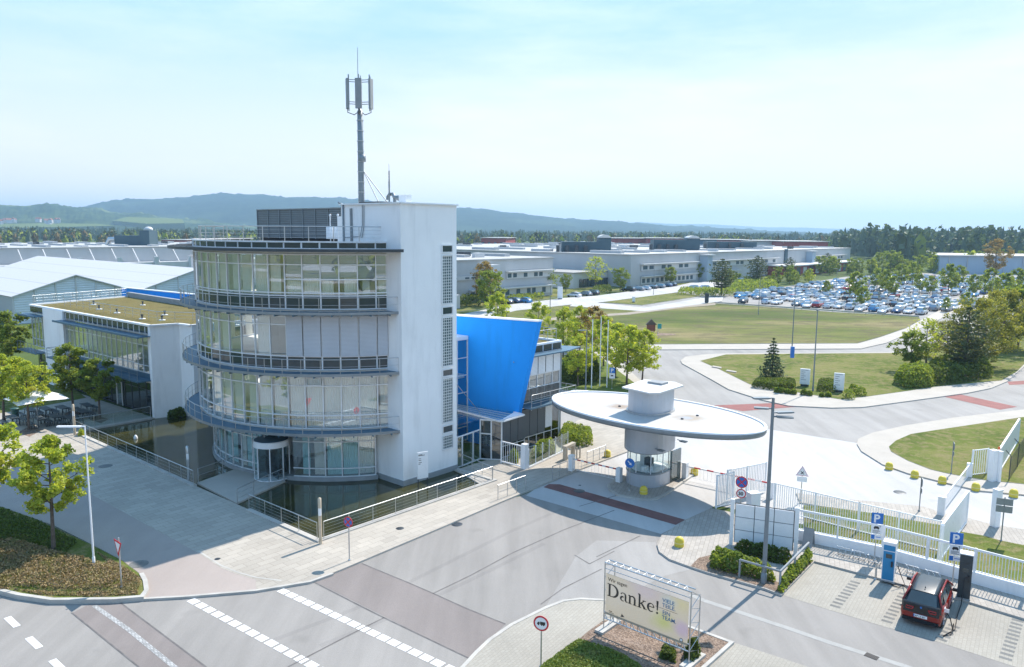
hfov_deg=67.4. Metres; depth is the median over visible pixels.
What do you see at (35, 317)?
window
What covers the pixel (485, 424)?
door
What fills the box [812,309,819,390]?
street lamp
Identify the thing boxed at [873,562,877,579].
guard post
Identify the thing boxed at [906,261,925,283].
maple tree
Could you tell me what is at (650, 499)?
kerb
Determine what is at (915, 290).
parked car
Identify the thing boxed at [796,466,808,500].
warning sign
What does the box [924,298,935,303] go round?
parked car
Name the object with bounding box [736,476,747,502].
speed sign
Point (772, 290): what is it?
parked car
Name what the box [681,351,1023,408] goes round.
pavement
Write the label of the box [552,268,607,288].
entrance hall
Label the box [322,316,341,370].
window
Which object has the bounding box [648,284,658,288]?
parked car
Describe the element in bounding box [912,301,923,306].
parked car
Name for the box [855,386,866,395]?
shrub
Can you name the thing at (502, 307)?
lime tree
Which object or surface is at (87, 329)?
window
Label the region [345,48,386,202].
antenna mast
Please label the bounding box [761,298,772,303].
parked car
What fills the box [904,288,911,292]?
parked car
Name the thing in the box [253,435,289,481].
revolving door
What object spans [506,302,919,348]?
meadow
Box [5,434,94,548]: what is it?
maple tree
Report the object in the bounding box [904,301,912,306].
parked car
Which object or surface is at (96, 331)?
window
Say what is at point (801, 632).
road marking
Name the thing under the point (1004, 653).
road marking
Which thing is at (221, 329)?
window
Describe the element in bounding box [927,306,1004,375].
pine tree
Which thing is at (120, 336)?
window
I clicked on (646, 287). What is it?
parked car
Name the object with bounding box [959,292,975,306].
maple tree
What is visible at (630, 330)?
lime tree
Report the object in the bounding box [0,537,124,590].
heather
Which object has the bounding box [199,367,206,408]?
window
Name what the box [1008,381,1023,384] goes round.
road marking
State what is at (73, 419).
light post
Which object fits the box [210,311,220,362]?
window
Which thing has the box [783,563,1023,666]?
parking bays
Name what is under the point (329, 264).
window
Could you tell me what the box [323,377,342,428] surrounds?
window
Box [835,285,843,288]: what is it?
parked car
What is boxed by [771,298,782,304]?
parked car
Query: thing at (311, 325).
window
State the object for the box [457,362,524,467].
entrance porch
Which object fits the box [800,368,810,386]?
sign pylon
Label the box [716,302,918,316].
guard rail
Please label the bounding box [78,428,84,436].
shrub
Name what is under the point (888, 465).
bollard
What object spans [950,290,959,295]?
parked car
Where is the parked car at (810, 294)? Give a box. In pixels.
[805,292,813,297]
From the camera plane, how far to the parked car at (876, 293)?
224.46 m
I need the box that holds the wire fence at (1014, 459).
[1006,438,1023,479]
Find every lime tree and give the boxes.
[470,260,502,305]
[484,291,510,316]
[524,301,552,335]
[544,306,582,357]
[562,333,598,385]
[567,305,594,350]
[575,305,611,345]
[582,256,611,284]
[588,315,615,365]
[590,322,632,376]
[598,324,657,385]
[623,328,661,379]
[902,317,950,362]
[982,238,1014,270]
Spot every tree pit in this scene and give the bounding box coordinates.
[19,426,41,436]
[90,416,107,422]
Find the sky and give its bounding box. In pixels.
[0,0,1023,231]
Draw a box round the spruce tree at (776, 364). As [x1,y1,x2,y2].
[757,338,787,377]
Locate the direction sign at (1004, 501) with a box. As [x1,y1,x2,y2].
[996,497,1013,540]
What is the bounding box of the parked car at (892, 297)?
[888,295,897,300]
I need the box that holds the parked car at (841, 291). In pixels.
[836,289,844,294]
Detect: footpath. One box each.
[542,303,715,319]
[570,297,722,310]
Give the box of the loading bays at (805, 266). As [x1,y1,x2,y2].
[767,260,861,276]
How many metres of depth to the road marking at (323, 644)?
39.66 m
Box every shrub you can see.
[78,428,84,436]
[508,447,518,462]
[658,643,676,662]
[683,637,700,661]
[779,387,784,392]
[790,389,796,393]
[800,389,806,395]
[825,391,831,396]
[842,389,855,399]
[848,383,858,390]
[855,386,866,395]
[893,360,936,387]
[927,352,993,383]
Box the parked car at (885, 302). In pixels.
[881,299,889,305]
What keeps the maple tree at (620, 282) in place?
on the ground at (34, 359)
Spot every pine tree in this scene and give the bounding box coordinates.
[706,259,737,294]
[744,255,770,278]
[780,257,800,275]
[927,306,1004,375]
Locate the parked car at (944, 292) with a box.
[941,290,950,294]
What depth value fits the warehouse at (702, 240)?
555.83 m
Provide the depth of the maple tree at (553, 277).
219.15 m
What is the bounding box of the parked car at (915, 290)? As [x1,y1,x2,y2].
[912,288,920,292]
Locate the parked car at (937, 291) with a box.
[931,289,940,293]
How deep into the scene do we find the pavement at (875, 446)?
65.72 m
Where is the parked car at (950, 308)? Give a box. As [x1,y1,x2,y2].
[941,304,952,311]
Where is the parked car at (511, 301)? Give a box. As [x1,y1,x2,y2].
[500,298,513,303]
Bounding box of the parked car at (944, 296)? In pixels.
[941,294,951,298]
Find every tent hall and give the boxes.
[0,266,121,324]
[4,256,255,292]
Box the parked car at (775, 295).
[770,292,780,297]
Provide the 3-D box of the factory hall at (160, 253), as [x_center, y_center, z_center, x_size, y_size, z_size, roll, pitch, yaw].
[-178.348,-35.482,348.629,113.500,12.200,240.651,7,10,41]
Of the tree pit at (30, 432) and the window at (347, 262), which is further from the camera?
the tree pit at (30, 432)
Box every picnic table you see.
[4,414,20,425]
[23,407,36,417]
[32,415,46,427]
[38,406,52,417]
[46,413,62,425]
[55,405,69,414]
[62,414,77,424]
[75,408,89,418]
[79,402,93,410]
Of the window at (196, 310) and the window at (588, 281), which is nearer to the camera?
the window at (196, 310)
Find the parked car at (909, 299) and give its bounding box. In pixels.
[903,297,914,301]
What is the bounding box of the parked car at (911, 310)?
[903,307,914,313]
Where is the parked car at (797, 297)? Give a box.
[788,295,800,301]
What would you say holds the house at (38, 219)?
on the hill at (64, 214)
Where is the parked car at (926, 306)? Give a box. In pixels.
[918,304,928,308]
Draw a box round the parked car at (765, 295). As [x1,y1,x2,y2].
[760,293,772,299]
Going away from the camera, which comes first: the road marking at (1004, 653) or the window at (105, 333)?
the road marking at (1004, 653)
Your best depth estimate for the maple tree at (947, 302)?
180.16 m
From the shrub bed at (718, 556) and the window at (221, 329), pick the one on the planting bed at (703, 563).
the shrub bed at (718, 556)
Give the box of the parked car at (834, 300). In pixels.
[829,298,840,303]
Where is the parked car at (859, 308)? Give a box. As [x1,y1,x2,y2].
[854,305,863,311]
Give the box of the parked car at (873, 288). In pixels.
[868,286,877,290]
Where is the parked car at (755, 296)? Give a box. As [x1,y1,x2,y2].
[752,293,761,299]
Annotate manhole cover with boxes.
[98,464,112,467]
[129,560,148,567]
[451,522,461,525]
[574,489,584,492]
[893,490,905,493]
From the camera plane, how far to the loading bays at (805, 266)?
342.89 m
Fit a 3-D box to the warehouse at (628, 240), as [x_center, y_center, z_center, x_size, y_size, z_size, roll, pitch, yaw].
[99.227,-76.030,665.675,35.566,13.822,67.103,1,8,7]
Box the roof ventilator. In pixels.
[386,192,410,201]
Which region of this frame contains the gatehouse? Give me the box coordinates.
[552,379,766,487]
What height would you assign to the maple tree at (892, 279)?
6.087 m
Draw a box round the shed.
[932,253,1023,273]
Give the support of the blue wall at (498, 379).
on the ground at (34, 359)
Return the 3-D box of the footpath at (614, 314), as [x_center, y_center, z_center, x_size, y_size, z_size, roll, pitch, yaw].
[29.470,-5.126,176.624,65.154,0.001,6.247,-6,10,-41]
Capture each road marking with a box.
[4,616,64,666]
[92,605,177,666]
[187,598,318,666]
[274,508,563,640]
[277,588,444,666]
[318,543,545,646]
[675,441,803,476]
[688,594,910,666]
[714,403,788,410]
[830,580,1023,660]
[947,395,1015,409]
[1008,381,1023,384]
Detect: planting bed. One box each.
[580,618,727,666]
[655,333,675,334]
[691,555,812,592]
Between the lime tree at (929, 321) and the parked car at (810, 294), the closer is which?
the lime tree at (929, 321)
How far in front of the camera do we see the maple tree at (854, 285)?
209.08 m
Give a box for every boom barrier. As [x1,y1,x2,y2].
[568,454,622,482]
[681,461,774,498]
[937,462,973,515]
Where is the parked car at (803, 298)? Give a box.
[799,296,810,300]
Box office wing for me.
[17,288,259,417]
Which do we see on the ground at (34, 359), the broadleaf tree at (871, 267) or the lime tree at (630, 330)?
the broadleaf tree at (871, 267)
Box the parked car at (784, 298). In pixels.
[780,295,789,300]
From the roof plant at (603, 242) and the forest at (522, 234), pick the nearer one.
the roof plant at (603, 242)
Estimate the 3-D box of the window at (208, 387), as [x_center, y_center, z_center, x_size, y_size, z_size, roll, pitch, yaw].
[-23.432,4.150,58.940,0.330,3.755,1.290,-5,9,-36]
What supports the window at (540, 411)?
in the entrance building
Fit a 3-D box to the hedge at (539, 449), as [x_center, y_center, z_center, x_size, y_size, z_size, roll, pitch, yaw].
[2.442,9.169,61.527,1.272,1.612,4.780,5,9,33]
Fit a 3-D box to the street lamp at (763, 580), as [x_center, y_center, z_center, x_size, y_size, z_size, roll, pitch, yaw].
[13.068,8.033,39.096,2.168,9.790,0.699,0,8,0]
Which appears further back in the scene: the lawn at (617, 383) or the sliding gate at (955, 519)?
the lawn at (617, 383)
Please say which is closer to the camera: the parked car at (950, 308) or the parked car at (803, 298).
the parked car at (950, 308)
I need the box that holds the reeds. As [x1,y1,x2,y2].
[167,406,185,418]
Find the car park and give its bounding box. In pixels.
[714,273,1020,317]
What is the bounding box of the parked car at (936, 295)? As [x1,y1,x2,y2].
[931,294,940,297]
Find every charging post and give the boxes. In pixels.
[880,538,897,583]
[956,550,973,600]
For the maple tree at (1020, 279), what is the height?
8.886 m
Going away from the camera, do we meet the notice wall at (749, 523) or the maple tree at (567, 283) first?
the notice wall at (749, 523)
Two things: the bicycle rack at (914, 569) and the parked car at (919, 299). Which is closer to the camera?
the bicycle rack at (914, 569)
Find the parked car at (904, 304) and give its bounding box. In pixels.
[895,302,906,307]
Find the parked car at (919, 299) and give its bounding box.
[913,298,923,302]
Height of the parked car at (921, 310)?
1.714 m
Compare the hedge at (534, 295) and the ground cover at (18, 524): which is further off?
the hedge at (534, 295)
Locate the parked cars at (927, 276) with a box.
[849,273,1023,284]
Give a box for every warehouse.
[160,239,210,241]
[480,237,515,243]
[611,237,645,243]
[643,237,683,243]
[683,239,718,244]
[717,239,747,241]
[741,240,771,244]
[770,240,829,245]
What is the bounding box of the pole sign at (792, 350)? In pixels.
[790,347,794,357]
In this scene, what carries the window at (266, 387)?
in the office tower
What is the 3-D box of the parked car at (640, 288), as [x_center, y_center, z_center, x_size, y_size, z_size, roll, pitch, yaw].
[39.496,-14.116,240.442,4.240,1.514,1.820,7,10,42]
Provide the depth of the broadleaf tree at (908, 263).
365.70 m
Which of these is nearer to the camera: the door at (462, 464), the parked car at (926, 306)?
the door at (462, 464)
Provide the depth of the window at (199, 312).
59.22 m
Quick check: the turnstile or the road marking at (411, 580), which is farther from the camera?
the turnstile
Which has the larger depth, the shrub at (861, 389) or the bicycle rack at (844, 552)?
the shrub at (861, 389)
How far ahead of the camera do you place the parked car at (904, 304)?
188.82 m
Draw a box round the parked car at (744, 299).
[738,296,748,303]
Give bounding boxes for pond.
[86,416,476,537]
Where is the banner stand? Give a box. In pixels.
[594,559,705,666]
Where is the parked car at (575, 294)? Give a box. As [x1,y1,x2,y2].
[566,292,581,296]
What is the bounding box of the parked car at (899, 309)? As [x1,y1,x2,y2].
[891,306,903,312]
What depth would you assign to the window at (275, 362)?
53.79 m
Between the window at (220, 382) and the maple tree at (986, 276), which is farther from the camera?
the maple tree at (986, 276)
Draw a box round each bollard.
[604,449,610,457]
[639,486,647,494]
[674,536,683,547]
[691,468,697,475]
[885,462,892,469]
[910,470,918,478]
[938,476,946,484]
[971,482,980,491]
[1009,488,1018,497]
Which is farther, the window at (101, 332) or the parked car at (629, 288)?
the parked car at (629, 288)
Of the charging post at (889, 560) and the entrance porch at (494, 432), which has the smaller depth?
the charging post at (889, 560)
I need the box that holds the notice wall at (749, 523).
[729,498,799,554]
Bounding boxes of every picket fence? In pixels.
[715,471,734,508]
[726,462,766,499]
[773,482,942,550]
[794,508,1023,597]
[971,448,989,474]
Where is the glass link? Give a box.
[457,334,467,442]
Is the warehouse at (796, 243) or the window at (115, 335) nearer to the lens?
the window at (115, 335)
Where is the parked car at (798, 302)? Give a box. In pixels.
[791,300,802,305]
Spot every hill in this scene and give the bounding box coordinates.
[0,203,256,231]
[84,192,828,234]
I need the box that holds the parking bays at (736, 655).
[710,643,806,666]
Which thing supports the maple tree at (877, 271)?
on the car park
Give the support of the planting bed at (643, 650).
on the pavement at (517, 645)
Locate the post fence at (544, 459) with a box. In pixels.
[528,434,567,467]
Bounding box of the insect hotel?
[646,319,656,331]
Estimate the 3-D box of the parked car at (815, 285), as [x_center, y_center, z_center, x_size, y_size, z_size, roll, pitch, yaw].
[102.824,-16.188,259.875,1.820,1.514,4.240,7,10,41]
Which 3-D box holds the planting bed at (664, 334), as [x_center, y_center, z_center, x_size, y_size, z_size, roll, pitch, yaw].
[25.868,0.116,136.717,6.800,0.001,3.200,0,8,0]
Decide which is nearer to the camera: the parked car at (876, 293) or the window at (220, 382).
the window at (220, 382)
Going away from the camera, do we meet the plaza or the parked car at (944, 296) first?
the plaza
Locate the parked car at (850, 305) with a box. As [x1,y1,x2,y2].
[844,302,855,309]
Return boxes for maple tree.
[0,310,34,375]
[0,353,24,423]
[0,360,59,429]
[0,422,24,485]
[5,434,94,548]
[40,342,99,408]
[72,357,121,418]
[475,270,507,309]
[547,268,560,285]
[559,274,572,291]
[611,267,630,291]
[664,267,676,281]
[697,263,703,277]
[821,280,832,291]
[845,271,868,297]
[853,287,872,303]
[869,267,885,290]
[875,269,895,290]
[884,276,901,291]
[886,330,937,362]
[891,264,911,283]
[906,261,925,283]
[912,274,927,292]
[923,275,939,293]
[928,319,978,353]
[935,263,960,293]
[941,297,952,308]
[943,296,1023,362]
[950,265,969,284]
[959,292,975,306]
[966,274,982,297]
[974,288,1023,349]
[979,267,1002,293]
[987,272,1019,297]
[994,284,1023,348]
[1011,267,1023,287]
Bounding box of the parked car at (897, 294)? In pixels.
[890,292,900,296]
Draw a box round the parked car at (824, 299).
[819,297,829,302]
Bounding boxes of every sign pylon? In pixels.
[557,287,562,298]
[705,293,708,302]
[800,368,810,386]
[833,373,844,391]
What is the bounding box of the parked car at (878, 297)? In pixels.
[871,295,881,300]
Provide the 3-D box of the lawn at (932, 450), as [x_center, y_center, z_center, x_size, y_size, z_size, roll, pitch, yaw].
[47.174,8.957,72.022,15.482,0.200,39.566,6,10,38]
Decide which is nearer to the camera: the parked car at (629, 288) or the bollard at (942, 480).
the bollard at (942, 480)
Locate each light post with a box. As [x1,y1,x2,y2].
[72,404,75,434]
[186,446,189,480]
[318,497,321,543]
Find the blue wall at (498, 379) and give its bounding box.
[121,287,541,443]
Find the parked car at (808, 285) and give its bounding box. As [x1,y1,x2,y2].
[803,283,811,287]
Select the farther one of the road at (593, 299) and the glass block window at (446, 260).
the road at (593, 299)
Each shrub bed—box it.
[708,545,775,581]
[777,547,812,592]
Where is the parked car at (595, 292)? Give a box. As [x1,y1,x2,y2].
[589,289,599,295]
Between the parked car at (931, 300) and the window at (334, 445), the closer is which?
the window at (334, 445)
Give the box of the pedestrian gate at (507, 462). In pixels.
[501,440,521,467]
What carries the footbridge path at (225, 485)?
on the pond
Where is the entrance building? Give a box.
[522,327,580,446]
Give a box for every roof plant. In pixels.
[105,227,157,245]
[556,235,610,251]
[649,236,699,249]
[703,241,756,248]
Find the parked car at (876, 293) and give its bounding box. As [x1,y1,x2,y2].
[872,291,881,295]
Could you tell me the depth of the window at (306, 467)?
55.78 m
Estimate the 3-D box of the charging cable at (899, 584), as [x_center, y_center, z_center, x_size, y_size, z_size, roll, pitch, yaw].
[19.904,12.630,38.807,0.673,1.018,1.971,0,8,0]
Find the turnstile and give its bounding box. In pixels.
[563,442,580,460]
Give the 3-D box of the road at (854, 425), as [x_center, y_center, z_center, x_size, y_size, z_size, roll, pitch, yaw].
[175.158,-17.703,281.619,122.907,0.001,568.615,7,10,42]
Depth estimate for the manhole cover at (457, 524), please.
47.53 m
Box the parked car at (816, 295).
[813,293,822,297]
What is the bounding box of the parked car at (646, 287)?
[643,285,651,289]
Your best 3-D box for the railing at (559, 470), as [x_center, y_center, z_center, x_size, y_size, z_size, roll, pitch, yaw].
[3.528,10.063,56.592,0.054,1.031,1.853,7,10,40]
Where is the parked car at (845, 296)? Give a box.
[842,294,852,299]
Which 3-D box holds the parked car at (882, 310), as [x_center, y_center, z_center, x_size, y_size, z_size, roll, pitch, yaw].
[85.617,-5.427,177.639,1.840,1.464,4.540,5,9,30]
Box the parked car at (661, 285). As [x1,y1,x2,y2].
[656,283,665,287]
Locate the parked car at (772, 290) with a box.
[769,288,776,292]
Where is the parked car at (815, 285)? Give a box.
[811,283,819,287]
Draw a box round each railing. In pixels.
[75,406,150,426]
[76,421,193,484]
[197,454,240,481]
[236,468,284,503]
[248,494,317,538]
[323,467,492,537]
[462,454,492,478]
[498,475,525,495]
[552,461,567,479]
[587,445,605,461]
[738,542,809,584]
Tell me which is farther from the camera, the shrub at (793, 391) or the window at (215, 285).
the shrub at (793, 391)
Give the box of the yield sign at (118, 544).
[114,537,122,587]
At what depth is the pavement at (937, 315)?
124.20 m
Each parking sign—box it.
[609,368,614,388]
[870,512,883,560]
[948,531,963,585]
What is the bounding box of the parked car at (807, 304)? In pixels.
[802,301,811,307]
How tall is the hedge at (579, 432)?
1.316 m
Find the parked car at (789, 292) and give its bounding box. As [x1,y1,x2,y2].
[786,290,794,295]
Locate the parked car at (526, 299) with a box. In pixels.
[520,297,532,302]
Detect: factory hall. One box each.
[0,241,218,266]
[189,252,555,308]
[457,241,850,286]
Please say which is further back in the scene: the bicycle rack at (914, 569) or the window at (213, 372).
the window at (213, 372)
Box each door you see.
[116,381,123,405]
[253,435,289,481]
[461,431,473,465]
[472,429,480,461]
[480,419,491,459]
[670,448,680,481]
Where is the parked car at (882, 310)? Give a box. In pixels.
[877,307,886,313]
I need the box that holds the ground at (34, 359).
[0,239,935,530]
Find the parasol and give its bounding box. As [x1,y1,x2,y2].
[4,389,68,425]
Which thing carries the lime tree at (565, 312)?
on the lawn at (617, 383)
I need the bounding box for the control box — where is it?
[746,490,760,505]
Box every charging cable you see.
[891,566,906,588]
[943,580,964,635]
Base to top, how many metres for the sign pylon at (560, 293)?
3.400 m
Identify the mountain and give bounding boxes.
[632,222,860,233]
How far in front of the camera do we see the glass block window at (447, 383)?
57.07 m
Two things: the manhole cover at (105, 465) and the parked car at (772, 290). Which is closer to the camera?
the manhole cover at (105, 465)
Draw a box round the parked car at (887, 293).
[882,291,890,296]
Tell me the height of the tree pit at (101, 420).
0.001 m
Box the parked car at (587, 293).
[580,291,592,295]
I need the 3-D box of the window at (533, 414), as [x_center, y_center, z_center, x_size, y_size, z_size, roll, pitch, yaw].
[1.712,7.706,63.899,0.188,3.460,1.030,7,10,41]
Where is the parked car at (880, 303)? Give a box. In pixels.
[873,301,884,306]
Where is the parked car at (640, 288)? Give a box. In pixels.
[635,286,644,290]
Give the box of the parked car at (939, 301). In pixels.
[935,299,943,303]
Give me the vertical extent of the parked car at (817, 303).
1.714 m
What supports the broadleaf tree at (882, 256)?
on the ground at (34, 359)
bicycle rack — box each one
[837,546,851,556]
[852,550,866,560]
[868,554,881,564]
[906,564,920,573]
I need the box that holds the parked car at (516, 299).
[510,297,521,302]
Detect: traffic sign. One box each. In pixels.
[344,517,352,560]
[533,616,548,666]
[625,458,634,490]
[918,477,922,511]
[950,442,954,473]
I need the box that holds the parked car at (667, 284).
[664,282,672,286]
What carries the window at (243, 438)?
in the office tower
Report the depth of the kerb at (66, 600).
37.29 m
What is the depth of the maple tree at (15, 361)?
70.24 m
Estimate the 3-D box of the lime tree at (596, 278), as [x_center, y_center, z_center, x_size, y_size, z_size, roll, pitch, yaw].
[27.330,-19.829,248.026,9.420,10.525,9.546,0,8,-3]
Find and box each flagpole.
[591,319,592,387]
[599,317,601,385]
[606,320,608,387]
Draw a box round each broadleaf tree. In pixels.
[734,273,741,285]
[771,266,783,283]
[784,265,798,283]
[791,273,801,283]
[801,270,810,281]
[805,268,815,281]
[813,255,828,272]
[824,256,837,274]
[827,256,838,272]
[833,258,841,272]
[843,258,856,272]
[853,258,867,272]
[864,259,876,272]
[866,259,877,273]
[869,252,889,271]
[883,250,901,272]
[888,252,907,271]
[901,259,911,268]
[912,255,929,271]
[923,252,937,270]
[927,254,937,271]
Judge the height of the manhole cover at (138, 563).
0.007 m
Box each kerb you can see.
[0,572,148,603]
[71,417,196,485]
[142,573,333,600]
[198,551,280,580]
[246,468,496,542]
[461,598,733,666]
[607,460,693,500]
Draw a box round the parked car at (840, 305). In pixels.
[833,302,845,308]
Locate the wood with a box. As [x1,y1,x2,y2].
[0,227,832,245]
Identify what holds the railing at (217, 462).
on the footbridge path at (225, 485)
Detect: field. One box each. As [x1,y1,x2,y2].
[0,223,115,229]
[112,217,184,229]
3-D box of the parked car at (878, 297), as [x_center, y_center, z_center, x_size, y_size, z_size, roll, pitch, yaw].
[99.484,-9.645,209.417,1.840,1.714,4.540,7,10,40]
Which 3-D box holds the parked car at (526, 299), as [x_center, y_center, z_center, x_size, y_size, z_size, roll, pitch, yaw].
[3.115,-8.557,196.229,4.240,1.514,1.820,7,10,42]
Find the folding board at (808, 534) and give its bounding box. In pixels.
[802,527,814,547]
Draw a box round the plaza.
[0,394,629,588]
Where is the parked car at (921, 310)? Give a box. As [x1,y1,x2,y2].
[915,307,927,314]
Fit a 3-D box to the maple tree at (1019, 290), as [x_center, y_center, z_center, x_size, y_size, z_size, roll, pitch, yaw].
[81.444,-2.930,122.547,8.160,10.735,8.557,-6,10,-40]
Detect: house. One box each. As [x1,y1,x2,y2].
[5,218,11,222]
[35,217,41,221]
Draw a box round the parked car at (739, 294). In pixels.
[734,292,746,297]
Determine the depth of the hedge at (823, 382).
88.81 m
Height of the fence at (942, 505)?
1.300 m
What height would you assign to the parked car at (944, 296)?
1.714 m
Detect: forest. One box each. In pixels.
[0,226,831,242]
[830,222,1023,260]
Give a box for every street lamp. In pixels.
[56,425,95,564]
[578,330,586,389]
[752,397,793,583]
[792,286,796,346]
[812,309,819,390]
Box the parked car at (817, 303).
[811,300,823,307]
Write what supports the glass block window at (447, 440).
in the office tower
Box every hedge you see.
[460,293,480,306]
[507,292,544,302]
[529,437,554,463]
[558,421,592,446]
[561,350,600,384]
[593,284,611,292]
[678,286,735,296]
[731,276,777,290]
[734,539,791,564]
[751,377,795,389]
[816,377,837,391]
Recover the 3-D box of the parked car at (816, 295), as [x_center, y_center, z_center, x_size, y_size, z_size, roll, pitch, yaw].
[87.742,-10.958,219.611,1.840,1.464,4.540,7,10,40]
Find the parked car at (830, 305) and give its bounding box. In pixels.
[822,302,834,308]
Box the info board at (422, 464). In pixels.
[417,451,427,489]
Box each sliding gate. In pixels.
[937,491,969,560]
[998,418,1020,467]
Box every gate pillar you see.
[521,443,528,469]
[987,449,999,481]
[990,488,1003,527]
[996,451,1003,481]
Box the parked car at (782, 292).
[777,290,786,294]
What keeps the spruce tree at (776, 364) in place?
on the lawn at (873, 374)
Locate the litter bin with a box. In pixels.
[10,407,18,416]
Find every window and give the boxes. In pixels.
[31,317,37,345]
[36,317,40,346]
[40,317,44,347]
[65,325,71,352]
[70,326,75,346]
[78,328,84,356]
[83,329,89,357]
[87,330,93,358]
[92,331,98,356]
[96,332,103,360]
[101,333,108,361]
[106,334,112,360]
[111,335,117,364]
[116,336,123,366]
[121,337,128,367]
[126,338,133,369]
[131,339,138,370]
[137,338,144,371]
[143,337,149,373]
[193,250,201,300]
[193,251,195,298]
[196,251,204,302]
[196,310,198,352]
[196,310,203,355]
[199,311,208,357]
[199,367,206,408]
[199,369,200,405]
[201,251,211,303]
[202,252,205,289]
[202,370,211,412]
[204,311,212,360]
[206,370,217,415]
[207,252,218,304]
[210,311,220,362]
[210,369,211,392]
[213,371,224,418]
[214,427,222,453]
[216,252,229,305]
[216,430,221,456]
[217,253,223,291]
[218,312,231,364]
[220,313,222,339]
[220,429,231,460]
[221,372,234,421]
[226,252,241,306]
[226,430,238,464]
[229,254,233,289]
[229,313,242,365]
[231,314,234,337]
[231,373,246,423]
[233,431,247,467]
[235,325,243,336]
[238,253,254,307]
[240,254,251,289]
[241,314,256,367]
[241,433,256,469]
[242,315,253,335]
[243,374,259,425]
[252,253,269,308]
[254,314,271,368]
[257,376,273,426]
[267,253,285,308]
[270,315,287,369]
[272,376,289,428]
[284,254,303,309]
[285,316,304,369]
[288,377,306,428]
[293,437,310,476]
[302,254,321,309]
[303,316,322,370]
[305,377,324,428]
[309,437,325,476]
[320,254,339,309]
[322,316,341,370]
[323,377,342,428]
[325,437,342,476]
[339,254,358,309]
[340,316,359,369]
[341,377,360,428]
[342,436,359,476]
[358,254,376,309]
[359,316,377,369]
[359,435,375,475]
[360,376,378,427]
[376,254,386,308]
[377,315,387,368]
[378,375,388,426]
[441,244,452,252]
[441,254,452,304]
[441,306,452,315]
[441,316,452,366]
[442,368,452,377]
[442,377,453,423]
[442,423,453,433]
[442,433,453,449]
[457,339,467,442]
[457,435,461,467]
[492,421,501,459]
[502,418,509,457]
[509,416,517,453]
[517,416,524,452]
[522,408,529,442]
[524,377,529,403]
[528,353,537,402]
[528,409,536,446]
[536,351,544,400]
[536,407,544,442]
[543,405,551,438]
[544,350,552,398]
[551,349,559,395]
[551,405,558,439]
[579,279,582,286]
[583,279,586,286]
[587,279,590,286]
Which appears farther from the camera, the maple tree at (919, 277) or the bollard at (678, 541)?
the maple tree at (919, 277)
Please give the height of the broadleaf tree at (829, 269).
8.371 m
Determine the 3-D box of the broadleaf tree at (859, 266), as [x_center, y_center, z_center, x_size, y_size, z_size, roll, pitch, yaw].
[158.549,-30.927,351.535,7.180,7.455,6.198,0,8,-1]
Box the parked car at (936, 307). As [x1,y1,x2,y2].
[928,303,940,310]
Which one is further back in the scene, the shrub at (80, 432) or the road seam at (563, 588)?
the shrub at (80, 432)
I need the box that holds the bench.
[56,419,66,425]
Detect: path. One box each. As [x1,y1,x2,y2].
[197,469,284,503]
[454,469,487,483]
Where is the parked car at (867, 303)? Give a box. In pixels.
[863,300,872,306]
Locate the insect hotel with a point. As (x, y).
(650, 323)
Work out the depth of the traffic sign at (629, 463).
53.42 m
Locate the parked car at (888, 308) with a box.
[881,305,891,312]
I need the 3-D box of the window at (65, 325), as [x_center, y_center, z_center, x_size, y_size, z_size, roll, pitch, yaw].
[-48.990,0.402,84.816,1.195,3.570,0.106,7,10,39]
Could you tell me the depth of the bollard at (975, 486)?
54.44 m
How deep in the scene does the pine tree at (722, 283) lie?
222.71 m
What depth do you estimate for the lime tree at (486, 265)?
185.89 m
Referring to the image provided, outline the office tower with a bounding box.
[167,202,458,486]
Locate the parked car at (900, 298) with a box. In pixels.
[898,296,907,300]
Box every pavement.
[0,464,255,596]
[466,600,726,666]
[594,352,640,382]
[610,295,987,351]
[610,462,690,497]
[657,508,1023,619]
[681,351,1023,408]
[796,493,1023,544]
[857,409,1023,495]
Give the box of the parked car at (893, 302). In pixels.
[889,300,898,305]
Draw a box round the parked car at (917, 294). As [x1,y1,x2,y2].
[911,293,920,297]
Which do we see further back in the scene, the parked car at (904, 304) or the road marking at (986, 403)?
the parked car at (904, 304)
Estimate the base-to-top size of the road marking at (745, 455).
0.001 m
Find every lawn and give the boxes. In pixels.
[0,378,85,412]
[457,282,691,311]
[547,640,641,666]
[561,353,633,392]
[599,293,699,304]
[701,335,1023,399]
[804,505,1023,582]
[889,417,1023,483]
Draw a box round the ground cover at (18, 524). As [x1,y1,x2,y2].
[0,507,76,553]
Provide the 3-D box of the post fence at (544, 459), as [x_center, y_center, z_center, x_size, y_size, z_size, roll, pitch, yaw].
[2.953,9.199,61.112,0.140,1.550,6.213,5,9,33]
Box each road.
[0,492,1013,666]
[73,603,203,666]
[317,564,504,656]
[458,291,1023,442]
[465,282,717,315]
[526,429,1023,533]
[544,484,683,524]
[546,540,689,605]
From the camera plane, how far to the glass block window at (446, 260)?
55.87 m
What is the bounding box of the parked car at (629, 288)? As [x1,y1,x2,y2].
[621,286,635,290]
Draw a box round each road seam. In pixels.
[71,612,139,666]
[121,603,206,666]
[287,618,382,666]
[314,582,468,657]
[361,563,505,623]
[434,510,613,592]
[541,569,600,603]
[575,551,613,563]
[596,536,638,556]
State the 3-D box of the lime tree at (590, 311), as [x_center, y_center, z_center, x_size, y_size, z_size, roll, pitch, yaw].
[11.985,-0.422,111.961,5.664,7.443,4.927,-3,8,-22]
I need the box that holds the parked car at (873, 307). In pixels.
[868,304,879,311]
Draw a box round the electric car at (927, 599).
[901,572,957,627]
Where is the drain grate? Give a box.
[864,652,878,659]
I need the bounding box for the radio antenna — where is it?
[388,171,389,201]

